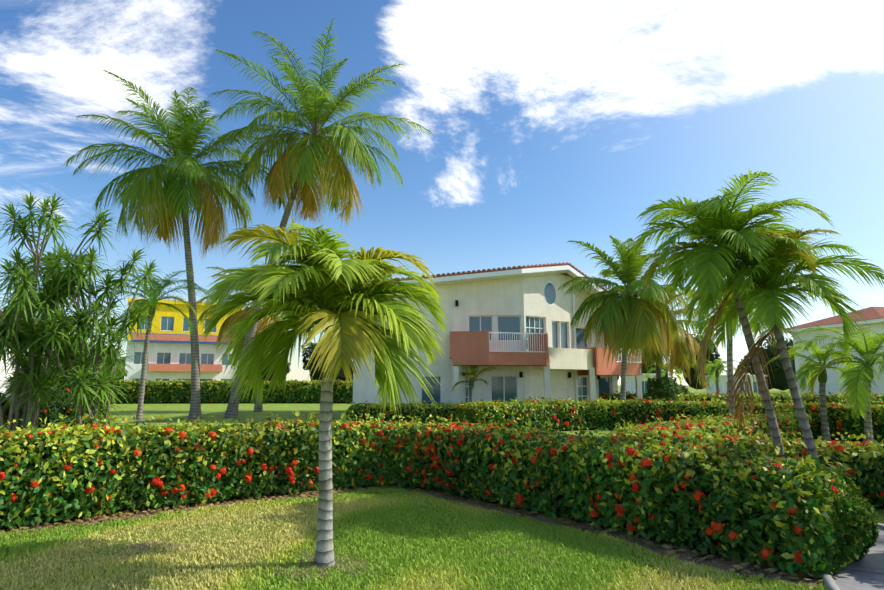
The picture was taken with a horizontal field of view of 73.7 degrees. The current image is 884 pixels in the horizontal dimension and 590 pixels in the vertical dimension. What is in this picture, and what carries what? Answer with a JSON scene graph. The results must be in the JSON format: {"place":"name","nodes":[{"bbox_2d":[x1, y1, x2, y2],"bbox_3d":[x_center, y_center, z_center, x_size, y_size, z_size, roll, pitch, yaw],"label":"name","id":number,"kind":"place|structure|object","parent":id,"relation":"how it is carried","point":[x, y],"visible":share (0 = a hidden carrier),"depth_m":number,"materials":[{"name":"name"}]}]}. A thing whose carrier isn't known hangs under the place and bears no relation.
{"place":"outdoors","nodes":[
{"label":"outdoors","id":0,"kind":"place"},
{"bbox_2d":[22,342,126,392],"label":"shrub","id":1,"kind":"object","parent":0,"point":[108,369],"depth_m":46.44,"materials":[{"name":"green plant"}]},
{"bbox_2d":[0,385,883,589],"bbox_3d":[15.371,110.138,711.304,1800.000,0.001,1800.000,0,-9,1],"label":"lawn","id":2,"kind":"structure","parent":0,"point":[175,412],"depth_m":7.61,"materials":[{"name":"green plant"}]},
{"bbox_2d":[0,319,20,398],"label":"white building walls","id":3,"kind":"structure","parent":2,"relation":"on","point":[2,378],"depth_m":43.88,"materials":[{"name":"white paint"}]},
{"bbox_2d":[0,287,42,377],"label":"tall shrub","id":4,"kind":"object","parent":2,"relation":"on","point":[14,311],"depth_m":15.46,"materials":[{"name":"green plant"}]},
{"bbox_2d":[0,249,104,403],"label":"tall shrub","id":5,"kind":"object","parent":2,"relation":"on","point":[49,372],"depth_m":16.64,"materials":[{"name":"green plant"}]},
{"bbox_2d":[0,386,113,427],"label":"flowering bush","id":6,"kind":"object","parent":2,"relation":"on","point":[53,418],"depth_m":15.99,"materials":[{"name":"green plant"}]},
{"bbox_2d":[0,192,118,430],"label":"tall shrub","id":7,"kind":"object","parent":2,"relation":"on","point":[24,271],"depth_m":14.05,"materials":[{"name":"green plant"}]},
{"bbox_2d":[11,245,162,425],"bbox_3d":[-8.698,1.276,14.504,3.433,5.164,2.420,5,-10,-31],"label":"tall shrub","id":8,"kind":"object","parent":2,"relation":"on","point":[80,315],"depth_m":14.37,"materials":[{"name":"green plant"}]},
{"bbox_2d":[91,268,216,423],"bbox_3d":[-12.964,2.275,26.360,5.317,6.771,4.995,0,-9,1],"label":"areca palm","id":9,"kind":"object","parent":2,"relation":"on","point":[154,297],"depth_m":26.20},
{"bbox_2d":[118,541,195,558],"bbox_3d":[-2.962,2.587,6.028,0.796,0.001,0.582,6,-11,-35],"label":"soil patch","id":10,"kind":"object","parent":2,"relation":"on","point":[148,545],"visible":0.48,"depth_m":6.04,"materials":[{"name":"brown soil"}]},
{"bbox_2d":[64,70,292,418],"bbox_3d":[-13.772,-2.124,30.191,11.376,16.624,10.996,0,-9,1],"label":"palm tree","id":11,"kind":"object","parent":2,"relation":"on","point":[146,188],"depth_m":29.70,"materials":[{"name":"green plant"}]},
{"bbox_2d":[124,340,238,380],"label":"yellow building walls","id":12,"kind":"structure","parent":2,"relation":"on","point":[174,349],"depth_m":87.19,"materials":[{"name":"paint"}]},
{"bbox_2d":[131,333,229,344],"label":"yellow blue building trim","id":13,"kind":"structure","parent":12,"relation":"attached to","point":[158,341],"depth_m":86.68,"materials":[{"name":"paint"}]},
{"bbox_2d":[132,352,233,380],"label":"yellow low building frames","id":14,"kind":"structure","parent":12,"relation":"in","point":[170,363],"depth_m":87.06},
{"bbox_2d":[132,352,233,381],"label":"yellow building glass","id":15,"kind":"object","parent":14,"relation":"in","point":[184,358],"depth_m":87.94,"materials":[{"name":"glass"}]},
{"bbox_2d":[131,333,235,371],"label":"balcony parapet","id":16,"kind":"structure","parent":12,"relation":"attached to","point":[181,367],"depth_m":86.54,"materials":[{"name":"red paint"}]},
{"bbox_2d":[127,298,242,339],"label":"building wall","id":17,"kind":"structure","parent":12,"relation":"on","point":[164,310],"depth_m":88.10,"materials":[{"name":"yellow paint"}]},
{"bbox_2d":[139,316,225,331],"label":"yellow building frames","id":18,"kind":"structure","parent":17,"relation":"in","point":[173,326],"depth_m":87.69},
{"bbox_2d":[52,379,352,403],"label":"hedge","id":19,"kind":"object","parent":2,"relation":"on","point":[158,385],"depth_m":52.97,"materials":[{"name":"green plant"}]},
{"bbox_2d":[196,266,305,411],"bbox_3d":[-12.100,2.689,37.045,8.134,9.170,7.972,0,-9,1],"label":"yellow palm","id":20,"kind":"object","parent":2,"relation":"on","point":[227,322],"depth_m":36.38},
{"bbox_2d":[207,16,433,417],"bbox_3d":[-6.542,-3.025,30.065,12.251,18.453,12.544,0,-9,1],"label":"palm tree","id":21,"kind":"object","parent":2,"relation":"on","point":[313,99],"depth_m":29.54,"materials":[{"name":"green plant"}]},
{"bbox_2d":[269,549,382,579],"bbox_3d":[-1.095,2.497,5.438,1.066,0.001,0.836,-5,-10,30],"label":"soil patch","id":22,"kind":"object","parent":2,"relation":"on","point":[321,568],"visible":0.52,"depth_m":5.38,"materials":[{"name":"brown soil"}]},
{"bbox_2d":[199,216,450,566],"bbox_3d":[-1.137,0.922,5.768,2.478,3.231,2.495,0,-9,1],"label":"palm","id":23,"kind":"object","parent":22,"relation":"on","point":[347,301],"depth_m":5.52,"materials":[{"name":"green plant"}]},
{"bbox_2d":[0,486,828,589],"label":"lawn","id":24,"kind":"structure","parent":2,"relation":"on","point":[384,513],"depth_m":5.77,"materials":[{"name":"green plant"}]},
{"bbox_2d":[0,484,836,589],"bbox_3d":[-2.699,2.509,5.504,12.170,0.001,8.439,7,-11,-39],"label":"soil bed","id":25,"kind":"object","parent":2,"relation":"on","point":[725,565],"visible":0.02,"depth_m":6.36,"materials":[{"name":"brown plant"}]},
{"bbox_2d":[0,410,880,576],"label":"hedge","id":26,"kind":"object","parent":25,"relation":"on","point":[846,534],"depth_m":7.27,"materials":[{"name":"green plant"}]},
{"bbox_2d":[353,276,525,404],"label":"house walls","id":27,"kind":"structure","parent":2,"relation":"on","point":[494,298],"depth_m":28.56,"materials":[{"name":"beige paint"}]},
{"bbox_2d":[105,332,795,390],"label":"treeline","id":28,"kind":"object","parent":2,"relation":"on","point":[712,358],"depth_m":122.22,"materials":[{"name":"green plant"}]},
{"bbox_2d":[345,399,650,422],"bbox_3d":[3.693,5.293,27.021,15.954,1.063,3.873,2,-9,-11],"label":"hedge","id":29,"kind":"object","parent":2,"relation":"on","point":[357,408],"depth_m":25.85,"materials":[{"name":"green plant"}]},
{"bbox_2d":[487,543,558,568],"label":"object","id":30,"kind":"object","parent":2,"relation":"on","point":[526,557],"visible":0.1,"depth_m":5.76,"materials":[{"name":"green plant"}]},
{"bbox_2d":[453,273,642,404],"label":"house walls","id":31,"kind":"structure","parent":2,"relation":"on","point":[553,380],"depth_m":29.30,"materials":[{"name":"beige paint"}]},
{"bbox_2d":[396,265,606,302],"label":"roof fascia","id":32,"kind":"structure","parent":31,"relation":"on","point":[568,270],"depth_m":28.48,"materials":[{"name":"white paint"}]},
{"bbox_2d":[366,262,605,290],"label":"roof tiles","id":33,"kind":"object","parent":32,"relation":"on","point":[504,269],"visible":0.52,"depth_m":28.16,"materials":[{"name":"red tile"}]},
{"bbox_2d":[421,281,610,402],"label":"house frames","id":34,"kind":"structure","parent":31,"relation":"in","point":[503,376],"depth_m":28.77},
{"bbox_2d":[422,283,609,403],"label":"windows","id":35,"kind":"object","parent":34,"relation":"in","point":[508,324],"visible":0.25,"depth_m":28.75,"materials":[{"name":"blue glass"}]},
{"bbox_2d":[455,300,599,378],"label":"wall lamps","id":36,"kind":"object","parent":31,"relation":"attached to","point":[521,373],"visible":0.65,"depth_m":28.66,"materials":[{"name":"metal"}]},
{"bbox_2d":[450,331,641,375],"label":"house balconies","id":37,"kind":"structure","parent":31,"relation":"attached to","point":[469,348],"depth_m":27.20,"materials":[{"name":"red paint"}]},
{"bbox_2d":[489,294,641,400],"bbox_3d":[6.239,2.923,29.091,9.364,6.300,1.351,5,-10,-32],"label":"balcony railing","id":38,"kind":"object","parent":37,"relation":"on","point":[576,375],"visible":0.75,"depth_m":27.41,"materials":[{"name":"white metal"}]},
{"bbox_2d":[556,235,711,399],"bbox_3d":[8.461,1.495,26.165,6.675,8.265,7.073,0,-9,1],"label":"palm tree","id":39,"kind":"object","parent":2,"relation":"on","point":[621,326],"depth_m":25.31,"materials":[{"name":"green plant"}]},
{"bbox_2d":[646,361,686,383],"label":"palm","id":40,"kind":"object","parent":2,"relation":"on","point":[664,372],"visible":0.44,"depth_m":49.13,"materials":[{"name":"green plant"}]},
{"bbox_2d":[452,396,883,442],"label":"hedge","id":41,"kind":"object","parent":2,"relation":"on","point":[474,411],"depth_m":20.47,"materials":[{"name":"green plant"}]},
{"bbox_2d":[646,376,689,401],"bbox_3d":[12.229,5.390,31.570,2.912,2.159,1.979,6,-10,-34],"label":"bush","id":42,"kind":"object","parent":2,"relation":"on","point":[654,385],"depth_m":30.92,"materials":[{"name":"green plant"}]},
{"bbox_2d":[634,286,714,385],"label":"palm tree","id":43,"kind":"object","parent":2,"relation":"on","point":[692,346],"depth_m":31.47,"materials":[{"name":"green plant"}]},
{"bbox_2d":[694,358,744,392],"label":"palm","id":44,"kind":"object","parent":2,"relation":"on","point":[717,363],"depth_m":43.97,"materials":[{"name":"green plant"}]},
{"bbox_2d":[660,269,784,415],"bbox_3d":[8.340,1.746,16.691,3.569,4.899,3.534,0,-9,1],"label":"palm","id":45,"kind":"object","parent":2,"relation":"on","point":[730,374],"depth_m":16.59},
{"bbox_2d":[627,169,833,457],"bbox_3d":[4.208,0.689,8.543,2.727,4.542,2.688,0,-9,1],"label":"palm","id":46,"kind":"object","parent":2,"relation":"on","point":[716,214],"depth_m":8.48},
{"bbox_2d":[599,390,883,404],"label":"hedge","id":47,"kind":"object","parent":2,"relation":"on","point":[830,397],"depth_m":29.93,"materials":[{"name":"green plant"}]},
{"bbox_2d":[610,408,883,508],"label":"hedge","id":48,"kind":"object","parent":2,"relation":"on","point":[872,453],"depth_m":9.66,"materials":[{"name":"green plant"}]},
{"bbox_2d":[681,228,883,460],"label":"palm","id":49,"kind":"object","parent":2,"relation":"on","point":[763,300],"depth_m":8.35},
{"bbox_2d":[694,290,777,432],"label":"dead palm fronds","id":50,"kind":"object","parent":49,"relation":"attached to","point":[751,352],"visible":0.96,"depth_m":8.35,"materials":[{"name":"brown plant"}]},
{"bbox_2d":[750,328,809,349],"bbox_3d":[4.928,0.637,8.643,0.789,0.367,0.575,-4,-9,23],"label":"palm inflorescence","id":51,"kind":"object","parent":49,"relation":"attached to","point":[764,333],"visible":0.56,"depth_m":8.55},
{"bbox_2d":[765,332,881,440],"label":"palm","id":52,"kind":"object","parent":2,"relation":"on","point":[811,368],"depth_m":17.39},
{"bbox_2d":[820,572,840,589],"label":"path kerb","id":53,"kind":"structure","parent":2,"relation":"on","point":[830,583],"depth_m":4.87,"materials":[{"name":"concrete"}]},
{"bbox_2d":[789,326,883,440],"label":"palm","id":54,"kind":"object","parent":2,"relation":"on","point":[864,373],"depth_m":16.31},
{"bbox_2d":[792,323,883,394],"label":"house walls","id":55,"kind":"structure","parent":2,"relation":"on","point":[832,385],"depth_m":48.70,"materials":[{"name":"white paint"}]},
{"bbox_2d":[782,318,883,332],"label":"roof fascia","id":56,"kind":"structure","parent":55,"relation":"attached to","point":[872,321],"depth_m":47.45,"materials":[{"name":"white paint"}]},
{"bbox_2d":[0,0,883,384],"label":"sky","id":57,"kind":"structure","parent":0,"point":[552,123],"materials":[{"name":"blue"}]},
{"bbox_2d":[451,363,495,401],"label":"palm tree","id":58,"kind":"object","parent":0,"point":[472,375],"depth_m":26.57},
{"bbox_2d":[626,375,662,393],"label":"pavilion walls","id":59,"kind":"structure","parent":0,"point":[630,384],"depth_m":78.95,"materials":[{"name":"white paint"}]},
{"bbox_2d":[642,381,648,393],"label":"window","id":60,"kind":"structure","parent":59,"relation":"in","point":[645,387],"depth_m":78.63,"materials":[{"name":"grey glass"}]},
{"bbox_2d":[705,376,756,393],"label":"pavilion walls","id":61,"kind":"structure","parent":0,"point":[723,384],"depth_m":88.28,"materials":[{"name":"white paint"}]},
{"bbox_2d":[727,382,759,393],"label":"pavilion glass","id":62,"kind":"object","parent":61,"relation":"in","point":[756,385],"depth_m":88.24,"materials":[{"name":"glass"}]},
{"bbox_2d":[786,307,883,328],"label":"house roof tiles","id":63,"kind":"object","parent":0,"point":[870,313],"visible":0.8,"depth_m":48.74,"materials":[{"name":"red tile"}]},
{"bbox_2d":[833,528,883,589],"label":"sidewalk","id":64,"kind":"structure","parent":0,"point":[850,578],"depth_m":5.22,"materials":[{"name":"concrete"}]}
]}

